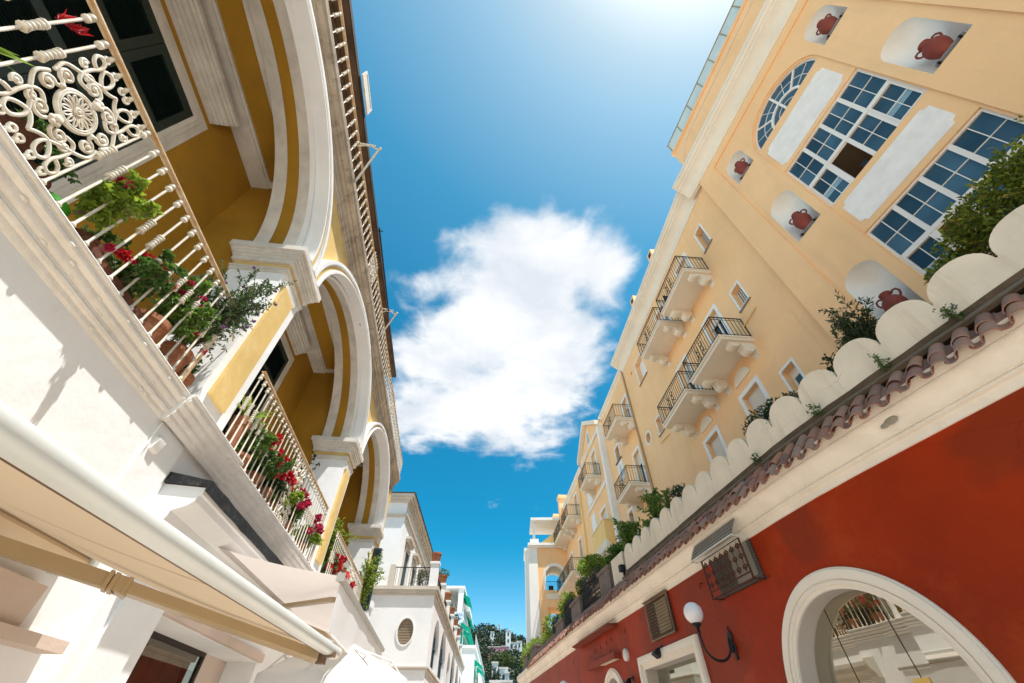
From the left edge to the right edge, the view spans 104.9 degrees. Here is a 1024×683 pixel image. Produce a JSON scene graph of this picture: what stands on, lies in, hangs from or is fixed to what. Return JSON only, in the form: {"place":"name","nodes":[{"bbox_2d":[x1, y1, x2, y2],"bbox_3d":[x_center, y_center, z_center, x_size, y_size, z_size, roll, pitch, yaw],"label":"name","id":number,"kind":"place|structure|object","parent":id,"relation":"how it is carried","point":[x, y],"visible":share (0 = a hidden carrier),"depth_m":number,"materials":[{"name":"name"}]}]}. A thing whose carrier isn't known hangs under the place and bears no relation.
{"place":"outdoors","nodes":[
{"label":"outdoors","id":0,"kind":"place"},
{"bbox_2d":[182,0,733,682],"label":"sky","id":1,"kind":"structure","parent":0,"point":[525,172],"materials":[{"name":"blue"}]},
{"bbox_2d":[473,634,515,682],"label":"hill","id":2,"kind":"structure","parent":0,"point":[485,637],"depth_m":232.16,"materials":[{"name":"plant"}]},
{"bbox_2d":[486,666,501,679],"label":"pine tree","id":3,"kind":"object","parent":2,"relation":"on","point":[495,676],"visible":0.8,"depth_m":76.44,"materials":[{"name":"plant"}]},
{"bbox_2d":[491,662,498,679],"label":"villa","id":4,"kind":"object","parent":2,"relation":"on","point":[495,664],"visible":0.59,"depth_m":85.53,"materials":[{"name":"paint"}]},
{"bbox_2d":[471,623,525,682],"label":"hillside wood","id":5,"kind":"object","parent":2,"relation":"on","point":[481,631],"visible":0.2,"depth_m":213.59,"materials":[{"name":"green plant"}]},
{"bbox_2d":[488,646,508,659],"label":"villa","id":6,"kind":"object","parent":2,"relation":"on","point":[501,648],"visible":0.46,"depth_m":199.52,"materials":[{"name":"paint"}]},
{"bbox_2d":[489,680,512,682],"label":"villa","id":7,"kind":"object","parent":2,"relation":"on","point":[500,681],"visible":1,"depth_m":60.66,"materials":[{"name":"paint"}]},
{"bbox_2d":[488,650,515,666],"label":"pine tree","id":8,"kind":"object","parent":2,"relation":"on","point":[502,658],"visible":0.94,"depth_m":101.25,"materials":[{"name":"plant"}]},
{"bbox_2d":[499,667,509,679],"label":"villa","id":9,"kind":"object","parent":2,"relation":"on","point":[504,672],"visible":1,"depth_m":81.38,"materials":[{"name":"paint"}]},
{"bbox_2d":[506,630,521,652],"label":"villa","id":10,"kind":"object","parent":2,"relation":"on","point":[516,644],"visible":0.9,"depth_m":217.39,"materials":[{"name":"paint"}]},
{"label":"ground","id":11,"kind":"structure","parent":0,"visible":0},
{"bbox_2d":[0,0,402,682],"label":"arcaded building","id":12,"kind":"structure","parent":11,"relation":"on","point":[234,132],"depth_m":5.19,"materials":[{"name":"white paint"}]},
{"bbox_2d":[0,108,57,155],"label":"potted plant","id":13,"kind":"object","parent":12,"relation":"on","point":[40,125],"visible":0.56,"depth_m":2.51,"materials":[{"name":"green plant"}]},
{"bbox_2d":[0,9,92,73],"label":"potted plant","id":14,"kind":"object","parent":12,"relation":"on","point":[79,29],"visible":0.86,"depth_m":2.58,"materials":[{"name":"red plant"}]},
{"bbox_2d":[26,148,81,189],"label":"potted plant","id":15,"kind":"object","parent":12,"relation":"on","point":[50,167],"visible":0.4,"depth_m":2.78,"materials":[{"name":"green plant"}]},
{"bbox_2d":[74,224,129,254],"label":"potted plant","id":16,"kind":"object","parent":12,"relation":"on","point":[105,237],"visible":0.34,"depth_m":3.11,"materials":[{"name":"red plant"}]},
{"bbox_2d":[49,168,164,251],"bbox_3d":[-3.087,-0.969,2.978,0.525,0.692,0.487,0,-46,0],"label":"potted plant","id":17,"kind":"object","parent":12,"relation":"on","point":[120,197],"visible":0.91,"depth_m":2.99,"materials":[{"name":"green plant"}]},
{"bbox_2d":[79,230,189,324],"bbox_3d":[-3.281,-0.582,3.288,0.729,0.605,0.768,-27,-52,24],"label":"potted plant","id":18,"kind":"object","parent":12,"relation":"on","point":[156,277],"visible":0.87,"depth_m":3.28,"materials":[{"name":"green plant"}]},
{"bbox_2d":[0,401,341,664],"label":"awning","id":19,"kind":"object","parent":12,"relation":"attached to","point":[65,512],"visible":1,"depth_m":1.73,"materials":[{"name":"beige fabric"}]},
{"bbox_2d":[126,631,226,682],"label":"shop window","id":20,"kind":"structure","parent":12,"relation":"in","point":[164,659],"depth_m":4.87,"materials":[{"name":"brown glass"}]},
{"bbox_2d":[139,276,220,355],"bbox_3d":[-3.284,-0.192,3.869,0.612,0.905,0.693,27,-52,-23],"label":"potted plant","id":21,"kind":"object","parent":12,"relation":"on","point":[155,316],"visible":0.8,"depth_m":3.81,"materials":[{"name":"green plant"}]},
{"bbox_2d":[177,357,202,387],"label":"potted plant","id":22,"kind":"object","parent":12,"relation":"on","point":[189,380],"visible":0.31,"depth_m":4.16,"materials":[{"name":"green plant"}]},
{"bbox_2d":[159,259,296,373],"bbox_3d":[-3.391,-0.300,4.390,1.072,1.808,0.908,-16,-48,15],"label":"potted plant","id":23,"kind":"object","parent":12,"relation":"on","point":[237,315],"visible":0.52,"depth_m":4.42,"materials":[{"name":"green plant"}]},
{"bbox_2d":[224,391,274,448],"bbox_3d":[-3.543,1.150,5.136,0.638,0.881,0.654,-13,-48,12],"label":"potted plant","id":24,"kind":"object","parent":12,"relation":"on","point":[232,431],"visible":0.49,"depth_m":5.05,"materials":[{"name":"green plant"}]},
{"bbox_2d":[235,423,278,468],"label":"potted plant","id":25,"kind":"object","parent":12,"relation":"on","point":[264,445],"visible":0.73,"depth_m":5.34,"materials":[{"name":"green plant"}]},
{"bbox_2d":[245,432,295,487],"bbox_3d":[-3.552,1.840,5.727,0.778,0.782,0.707,-34,-55,28],"label":"potted plant","id":26,"kind":"object","parent":12,"relation":"on","point":[274,467],"visible":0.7,"depth_m":5.67,"materials":[{"name":"green plant"}]},
{"bbox_2d":[256,458,293,499],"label":"potted plant","id":27,"kind":"object","parent":12,"relation":"on","point":[279,483],"visible":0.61,"depth_m":5.97,"materials":[{"name":"green plant"}]},
{"bbox_2d":[266,471,305,515],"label":"potted plant","id":28,"kind":"object","parent":12,"relation":"on","point":[296,498],"visible":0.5,"depth_m":6.39,"materials":[{"name":"green plant"}]},
{"bbox_2d":[278,487,311,532],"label":"potted plant","id":29,"kind":"object","parent":12,"relation":"on","point":[302,506],"visible":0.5,"depth_m":6.79,"materials":[{"name":"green plant"}]},
{"bbox_2d":[218,547,384,659],"bbox_3d":[-2.945,4.149,5.727,1.693,0.859,4.470,5,-46,-5],"label":"awning","id":30,"kind":"object","parent":12,"relation":"attached to","point":[328,606],"visible":0.75,"depth_m":4.90,"materials":[{"name":"fabric"}]},
{"bbox_2d":[290,513,325,553],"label":"potted plant","id":31,"kind":"object","parent":12,"relation":"on","point":[317,538],"visible":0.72,"depth_m":7.51,"materials":[{"name":"green plant"}]},
{"bbox_2d":[298,451,319,475],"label":"potted plant","id":32,"kind":"object","parent":12,"relation":"on","point":[315,455],"visible":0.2,"depth_m":9.60,"materials":[{"name":"green plant"}]},
{"bbox_2d":[322,553,347,574],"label":"potted plant","id":33,"kind":"object","parent":12,"relation":"on","point":[340,561],"visible":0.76,"depth_m":9.10,"materials":[{"name":"red plant"}]},
{"bbox_2d":[320,517,359,572],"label":"potted plant","id":34,"kind":"object","parent":12,"relation":"on","point":[332,542],"visible":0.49,"depth_m":9.83,"materials":[{"name":"green plant"}]},
{"bbox_2d":[356,549,386,608],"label":"potted plant","id":35,"kind":"object","parent":12,"relation":"on","point":[367,580],"visible":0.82,"depth_m":12.26,"materials":[{"name":"green plant"}]},
{"bbox_2d":[369,492,464,682],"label":"white house","id":36,"kind":"structure","parent":11,"relation":"on","point":[412,622],"depth_m":16.33,"materials":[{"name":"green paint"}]},
{"bbox_2d":[398,536,415,585],"bbox_3d":[-4.967,10.764,18.457,0.258,2.600,1.360,1,-46,-1],"label":"door","id":37,"kind":"structure","parent":36,"relation":"in","point":[410,545],"depth_m":18.84,"materials":[{"name":"white wood"}]},
{"bbox_2d":[409,553,420,585],"bbox_3d":[-5.046,12.425,20.046,0.258,2.600,1.360,1,-46,-1],"label":"door","id":38,"kind":"structure","parent":36,"relation":"in","point":[416,560],"depth_m":20.52,"materials":[{"name":"white stone"}]},
{"bbox_2d":[415,570,429,585],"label":"shrub","id":39,"kind":"object","parent":36,"relation":"on","point":[422,574],"visible":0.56,"depth_m":16.51,"materials":[{"name":"green plant"}]},
{"bbox_2d":[430,626,435,668],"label":"window","id":40,"kind":"structure","parent":36,"relation":"in","point":[434,638],"depth_m":16.31,"materials":[{"name":"grey glass"}]},
{"bbox_2d":[432,552,441,560],"bbox_3d":[-3.205,9.174,16.675,0.440,0.360,0.436,0,-46,0],"label":"flower pot","id":41,"kind":"object","parent":36,"relation":"on","point":[436,556],"visible":0.84,"depth_m":16.59,"materials":[{"name":"ceramic"}]},
{"bbox_2d":[437,635,442,679],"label":"window","id":42,"kind":"structure","parent":36,"relation":"in","point":[441,648],"depth_m":18.55,"materials":[{"name":"grey glass"}]},
{"bbox_2d":[438,568,449,582],"bbox_3d":[-3.309,11.258,18.906,0.694,0.705,0.631,0,-46,0],"label":"flower pot","id":43,"kind":"object","parent":36,"relation":"on","point":[443,576],"visible":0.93,"depth_m":18.76,"materials":[{"name":"ceramic"}]},
{"bbox_2d":[445,586,484,682],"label":"white hotel","id":44,"kind":"structure","parent":11,"relation":"on","point":[473,671],"depth_m":40.04,"materials":[{"name":"grey paint"}]},
{"bbox_2d":[454,612,463,622],"bbox_3d":[-5.085,26.177,37.384,0.930,0.850,0.088,0,-46,0],"label":"hotel sign","id":45,"kind":"object","parent":44,"relation":"attached to","point":[461,614],"visible":0.68,"depth_m":37.41,"materials":[{"name":"white"}]},
{"bbox_2d":[524,0,1023,682],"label":"hotel","id":46,"kind":"structure","parent":11,"relation":"on","point":[862,136],"depth_m":10.92,"materials":[{"name":"yellow paint"}]},
{"bbox_2d":[578,535,583,558],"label":"balcony door","id":47,"kind":"structure","parent":46,"relation":"in","point":[581,535],"depth_m":27.93,"materials":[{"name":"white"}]},
{"bbox_2d":[590,447,598,474],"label":"balcony door","id":48,"kind":"structure","parent":46,"relation":"in","point":[594,457],"depth_m":26.05,"materials":[{"name":"white wood"}]},
{"bbox_2d":[600,503,607,518],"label":"balcony door","id":49,"kind":"structure","parent":46,"relation":"in","point":[605,514],"depth_m":23.37,"materials":[{"name":"paint"}]},
{"bbox_2d":[614,442,625,482],"bbox_3d":[6.038,6.701,21.837,0.310,2.100,0.900,4,-46,-4],"label":"small window","id":50,"kind":"structure","parent":46,"relation":"in","point":[619,464],"depth_m":21.70,"materials":[{"name":"white glass"}]},
{"bbox_2d":[620,393,631,416],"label":"balcony door","id":51,"kind":"structure","parent":46,"relation":"in","point":[627,408],"depth_m":21.64,"materials":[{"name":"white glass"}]},
{"bbox_2d":[627,506,638,534],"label":"small window","id":52,"kind":"structure","parent":46,"relation":"in","point":[631,508],"depth_m":19.69,"materials":[{"name":"white wood"}]},
{"bbox_2d":[632,444,648,481],"bbox_3d":[6.293,6.194,18.986,0.260,2.180,1.060,4,-46,-4],"label":"balcony door","id":53,"kind":"structure","parent":46,"relation":"in","point":[639,457],"depth_m":19.30,"materials":[{"name":"white glass"}]},
{"bbox_2d":[634,351,647,386],"bbox_3d":[6.403,1.348,19.346,0.295,1.400,1.080,4,-46,-4],"label":"small window","id":54,"kind":"structure","parent":46,"relation":"in","point":[642,366],"depth_m":19.52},
{"bbox_2d":[655,414,664,436],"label":"small window","id":55,"kind":"structure","parent":46,"relation":"in","point":[658,415],"depth_m":16.81,"materials":[{"name":"paint"}]},
{"bbox_2d":[654,301,671,321],"bbox_3d":[6.699,-0.705,16.954,0.260,2.180,1.060,4,-46,-4],"label":"balcony door","id":56,"kind":"structure","parent":46,"relation":"in","point":[661,317],"depth_m":17.57,"materials":[{"name":"white glass"}]},
{"bbox_2d":[674,251,693,276],"bbox_3d":[6.921,-2.453,15.282,0.260,2.180,1.060,4,-46,-4],"label":"balcony door","id":57,"kind":"structure","parent":46,"relation":"in","point":[684,254],"depth_m":15.73,"materials":[{"name":"white glass"}]},
{"bbox_2d":[676,353,702,389],"bbox_3d":[6.698,1.611,14.547,0.260,2.300,1.020,4,-46,-4],"label":"balcony door","id":58,"kind":"structure","parent":46,"relation":"in","point":[680,364],"depth_m":15.07,"materials":[{"name":"white glass"}]},
{"bbox_2d":[694,223,712,253],"bbox_3d":[7.058,-3.785,14.389,0.295,1.270,0.590,4,-46,-4],"label":"small window","id":59,"kind":"structure","parent":46,"relation":"in","point":[705,235],"depth_m":14.46,"materials":[{"name":"paint"}]},
{"bbox_2d":[703,424,727,461],"bbox_3d":[6.660,3.847,12.292,0.195,2.250,1.060,4,-46,-4],"label":"balcony door","id":60,"kind":"structure","parent":46,"relation":"in","point":[719,447],"depth_m":12.86,"materials":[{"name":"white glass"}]},
{"bbox_2d":[701,303,732,343],"bbox_3d":[6.920,-0.138,12.875,0.260,2.300,1.040,4,-46,-4],"label":"balcony door","id":61,"kind":"structure","parent":46,"relation":"in","point":[718,314],"depth_m":13.35,"materials":[{"name":"white glass"}]},
{"bbox_2d":[729,280,750,312],"bbox_3d":[7.048,-1.387,12.047,0.295,0.930,0.600,4,-46,-4],"label":"small window","id":62,"kind":"structure","parent":46,"relation":"in","point":[743,295],"depth_m":12.11,"materials":[{"name":"white glass"}]},
{"bbox_2d":[734,158,748,174],"bbox_3d":[7.306,-5.511,12.493,0.379,0.650,0.379,-22,-50,19],"label":"clay jar","id":63,"kind":"object","parent":46,"relation":"on","point":[741,166],"visible":0.9,"depth_m":12.38,"materials":[{"name":"ceramic"}]},
{"bbox_2d":[738,375,773,420],"bbox_3d":[6.885,2.083,10.592,0.195,2.230,1.060,4,-46,-4],"label":"window frame","id":64,"kind":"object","parent":46,"relation":"in","point":[759,396],"depth_m":11.16,"materials":[{"name":"white glass"}]},
{"bbox_2d":[756,58,816,149],"bbox_3d":[7.729,-6.904,11.417,0.065,1.165,2.360,9,-47,-8],"label":"fan window","id":65,"kind":"structure","parent":46,"relation":"in","point":[781,96],"depth_m":11.39,"materials":[{"name":"blue glass"}]},
{"bbox_2d":[778,357,805,396],"bbox_3d":[7.044,0.895,9.719,0.295,0.850,0.640,4,-46,-4],"label":"small window","id":66,"kind":"structure","parent":46,"relation":"in","point":[796,373],"depth_m":9.88,"materials":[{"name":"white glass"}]},
{"bbox_2d":[789,209,811,229],"bbox_3d":[7.306,-3.037,9.906,0.379,0.650,0.379,-11,-47,10],"label":"clay jar","id":67,"kind":"object","parent":46,"relation":"on","point":[801,221],"visible":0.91,"depth_m":9.80,"materials":[{"name":"ceramic"}]},
{"bbox_2d":[816,13,837,34],"bbox_3d":[8.072,-8.068,10.047,0.379,0.650,0.379,-25,-51,22],"label":"clay jar","id":68,"kind":"object","parent":46,"relation":"on","point":[825,25],"visible":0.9,"depth_m":9.96,"materials":[{"name":"ceramic"}]},
{"bbox_2d":[786,69,926,206],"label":"window","id":69,"kind":"structure","parent":46,"relation":"in","point":[870,106],"depth_m":9.12,"materials":[{"name":"blue glass"}]},
{"bbox_2d":[875,288,907,311],"bbox_3d":[7.302,-0.694,7.484,0.379,0.650,0.379,-18,-49,16],"label":"clay jar","id":70,"kind":"object","parent":46,"relation":"on","point":[887,298],"visible":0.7,"depth_m":7.49,"materials":[{"name":"red ceramic"}]},
{"bbox_2d":[915,32,953,59],"bbox_3d":[8.068,-5.580,7.474,0.379,0.650,0.379,-19,-49,17],"label":"clay jar","id":71,"kind":"object","parent":46,"relation":"on","point":[935,47],"visible":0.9,"depth_m":7.40,"materials":[{"name":"red ceramic"}]},
{"bbox_2d":[866,108,1023,276],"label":"window","id":72,"kind":"structure","parent":46,"relation":"in","point":[908,229],"depth_m":7.08,"materials":[{"name":"blue glass"}]},
{"label":"street","id":73,"kind":"structure","parent":0,"visible":0},
{"bbox_2d":[254,641,406,682],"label":"parasol","id":74,"kind":"object","parent":73,"relation":"on","point":[356,664],"visible":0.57,"depth_m":4.51,"materials":[{"name":"beige fabric"}]},
{"bbox_2d":[517,204,1023,682],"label":"red shop building","id":75,"kind":"structure","parent":73,"relation":"on","point":[868,527],"depth_m":4.97,"materials":[{"name":"paint"}]},
{"bbox_2d":[523,653,529,668],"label":"stone pillar","id":76,"kind":"structure","parent":75,"relation":"on","point":[526,658],"depth_m":21.54,"materials":[{"name":"stone"}]},
{"bbox_2d":[518,636,542,666],"bbox_3d":[1.162,17.217,21.704,1.278,1.344,5.316,4,-46,-4],"label":"citrus tree","id":77,"kind":"object","parent":75,"relation":"on","point":[526,648],"visible":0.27,"depth_m":21.17,"materials":[{"name":"green plant"}]},
{"bbox_2d":[529,643,541,661],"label":"stone pillar","id":78,"kind":"structure","parent":75,"relation":"on","point":[535,647],"depth_m":19.85,"materials":[{"name":"stone"}]},
{"bbox_2d":[539,612,553,644],"bbox_3d":[1.819,14.013,18.902,1.039,1.551,2.027,0,-46,0],"label":"citrus tree","id":79,"kind":"object","parent":75,"relation":"on","point":[548,633],"visible":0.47,"depth_m":18.70,"materials":[{"name":"green plant"}]},
{"bbox_2d":[550,613,560,633],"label":"citrus tree","id":80,"kind":"object","parent":75,"relation":"on","point":[555,618],"visible":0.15,"depth_m":17.28,"materials":[{"name":"green plant"}]},
{"bbox_2d":[554,617,566,635],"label":"stone pillar","id":81,"kind":"structure","parent":75,"relation":"on","point":[559,625],"depth_m":15.77,"materials":[{"name":"stone"}]},
{"bbox_2d":[557,591,575,617],"bbox_3d":[2.372,11.026,16.086,1.118,1.409,1.551,0,-46,0],"label":"citrus tree","id":82,"kind":"object","parent":75,"relation":"on","point":[565,600],"visible":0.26,"depth_m":16.13,"materials":[{"name":"green plant"}]},
{"bbox_2d":[564,596,572,626],"bbox_3d":[2.198,10.593,15.077,0.030,1.150,1.366,6,-47,-6],"label":"iron railing","id":83,"kind":"object","parent":75,"relation":"on","point":[567,615],"visible":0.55,"depth_m":15.27,"materials":[{"name":"metal"}]},
{"bbox_2d":[569,595,589,621],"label":"stone pillar","id":84,"kind":"structure","parent":75,"relation":"on","point":[576,605],"depth_m":14.00,"materials":[{"name":"stone"}]},
{"bbox_2d":[574,576,593,596],"bbox_3d":[2.758,9.653,14.795,0.814,1.441,1.195,0,-46,0],"label":"citrus tree","id":85,"kind":"object","parent":75,"relation":"on","point":[578,582],"visible":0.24,"depth_m":14.88,"materials":[{"name":"green plant"}]},
{"bbox_2d":[580,564,600,611],"bbox_3d":[2.649,8.399,13.048,0.038,1.250,2.115,7,-47,-7],"label":"iron railing","id":86,"kind":"object","parent":75,"relation":"on","point":[584,588],"visible":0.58,"depth_m":13.18,"materials":[{"name":"black metal"}]},
{"bbox_2d":[577,553,605,602],"bbox_3d":[2.924,8.532,14.025,1.274,1.878,1.623,0,-46,0],"label":"citrus tree","id":87,"kind":"object","parent":75,"relation":"on","point":[587,563],"visible":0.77,"depth_m":14.03,"materials":[{"name":"green plant"}]},
{"bbox_2d":[586,651,620,671],"bbox_3d":[2.472,8.831,10.834,0.168,0.148,2.352,7,-47,-7],"label":"awning","id":88,"kind":"object","parent":75,"relation":"attached to","point":[611,657],"visible":1,"depth_m":10.59,"materials":[{"name":"red fabric"}]},
{"bbox_2d":[596,564,614,596],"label":"stone pillar","id":89,"kind":"structure","parent":75,"relation":"on","point":[604,575],"depth_m":11.89,"materials":[{"name":"grey stone"}]},
{"bbox_2d":[604,668,622,682],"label":"arched doorway","id":90,"kind":"structure","parent":75,"relation":"in","point":[612,673],"depth_m":10.22,"materials":[{"name":"white stone"}]},
{"bbox_2d":[603,541,624,564],"bbox_3d":[3.366,7.068,12.349,0.957,1.379,1.277,21,-50,-19],"label":"citrus tree","id":91,"kind":"object","parent":75,"relation":"on","point":[614,550],"visible":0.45,"depth_m":12.42,"materials":[{"name":"green plant"}]},
{"bbox_2d":[618,564,625,577],"bbox_3d":[3.000,6.243,10.682,0.140,0.310,0.151,7,-47,-7],"label":"lantern box","id":92,"kind":"object","parent":75,"relation":"attached to","point":[621,568],"visible":0.93,"depth_m":10.68,"materials":[{"name":"black metal"}]},
{"bbox_2d":[622,649,628,660],"bbox_3d":[2.792,7.717,9.691,0.097,0.250,0.250,7,-47,-7],"label":"wall lamp","id":93,"kind":"object","parent":75,"relation":"attached to","point":[625,652],"depth_m":9.64,"materials":[{"name":"glass"}]},
{"bbox_2d":[610,516,641,549],"bbox_3d":[3.283,5.691,11.060,0.869,1.560,1.121,0,-46,0],"label":"lemon tree","id":94,"kind":"object","parent":75,"relation":"on","point":[627,534],"visible":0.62,"depth_m":11.18,"materials":[{"name":"green plant"}]},
{"bbox_2d":[635,517,651,535],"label":"leafy shrub","id":95,"kind":"object","parent":75,"relation":"on","point":[643,523],"visible":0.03,"depth_m":10.28,"materials":[{"name":"green plant"}]},
{"bbox_2d":[637,487,670,526],"bbox_3d":[3.779,4.335,9.871,0.836,1.715,1.463,14,-48,-13],"label":"lemon tree","id":96,"kind":"object","parent":75,"relation":"on","point":[652,498],"visible":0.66,"depth_m":10.05,"materials":[{"name":"green plant"}]},
{"bbox_2d":[651,645,662,658],"bbox_3d":[3.053,6.508,8.253,0.232,0.224,0.170,7,-47,-7],"label":"floodlight","id":97,"kind":"object","parent":75,"relation":"attached to","point":[656,653],"visible":0.85,"depth_m":8.21,"materials":[{"name":"black metal"}]},
{"bbox_2d":[642,589,677,642],"bbox_3d":[3.163,5.934,8.491,0.100,0.730,1.170,7,-47,-7],"label":"grille window","id":98,"kind":"structure","parent":75,"relation":"in","point":[661,619],"depth_m":8.46,"materials":[{"name":"brown wood"}]},
{"bbox_2d":[637,634,710,682],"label":"shop window","id":99,"kind":"structure","parent":75,"relation":"in","point":[686,646],"depth_m":7.69,"materials":[{"name":"white glass"}]},
{"bbox_2d":[667,482,684,500],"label":"clipped bush","id":100,"kind":"object","parent":75,"relation":"on","point":[675,491],"visible":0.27,"depth_m":9.10,"materials":[{"name":"green plant"}]},
{"bbox_2d":[683,602,738,662],"bbox_3d":[3.245,4.757,6.460,0.709,0.798,0.310,7,-47,-7],"label":"wall lamp","id":101,"kind":"object","parent":75,"relation":"attached to","point":[693,613],"visible":1,"depth_m":6.46,"materials":[{"name":"black metal"}]},
{"bbox_2d":[690,518,769,600],"bbox_3d":[3.555,3.677,6.625,0.329,0.892,1.420,7,-47,-7],"label":"grille window","id":102,"kind":"structure","parent":75,"relation":"in","point":[739,568],"depth_m":6.51,"materials":[{"name":"brown metal"}]},
{"bbox_2d":[750,453,759,464],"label":"weed","id":103,"kind":"object","parent":75,"relation":"on","point":[754,458],"visible":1,"depth_m":6.52,"materials":[{"name":"green plant"}]},
{"bbox_2d":[742,390,798,434],"bbox_3d":[4.490,1.442,6.662,0.704,1.077,1.413,0,-46,0],"label":"orange bush","id":104,"kind":"object","parent":75,"relation":"on","point":[764,415],"visible":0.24,"depth_m":6.82,"materials":[{"name":"green plant"}]},
{"bbox_2d":[806,403,822,418],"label":"weed","id":105,"kind":"object","parent":75,"relation":"on","point":[817,413],"visible":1,"depth_m":5.61,"materials":[{"name":"green plant"}]},
{"bbox_2d":[819,350,837,371],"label":"sapling","id":106,"kind":"object","parent":75,"relation":"on","point":[831,360],"visible":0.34,"depth_m":6.08,"materials":[{"name":"plant"}]},
{"bbox_2d":[818,290,897,349],"bbox_3d":[5.134,0.014,5.572,0.914,1.474,0.970,0,-46,0],"label":"oleander","id":107,"kind":"object","parent":75,"relation":"on","point":[860,327],"visible":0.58,"depth_m":5.73,"materials":[{"name":"plant"}]},
{"bbox_2d":[867,354,891,371],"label":"weed","id":108,"kind":"object","parent":75,"relation":"on","point":[879,361],"visible":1,"depth_m":4.93,"materials":[{"name":"green plant"}]},
{"bbox_2d":[782,567,1016,682],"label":"arched window","id":109,"kind":"structure","parent":75,"relation":"in","point":[884,631],"depth_m":5.08,"materials":[{"name":"white glass"}]},
{"bbox_2d":[932,303,964,320],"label":"weed","id":110,"kind":"object","parent":75,"relation":"on","point":[951,314],"visible":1,"depth_m":4.38,"materials":[{"name":"green plant"}]},
{"bbox_2d":[923,115,1023,284],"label":"citrus shrub","id":111,"kind":"object","parent":75,"relation":"on","point":[994,201],"visible":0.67,"depth_m":4.84,"materials":[{"name":"plant"}]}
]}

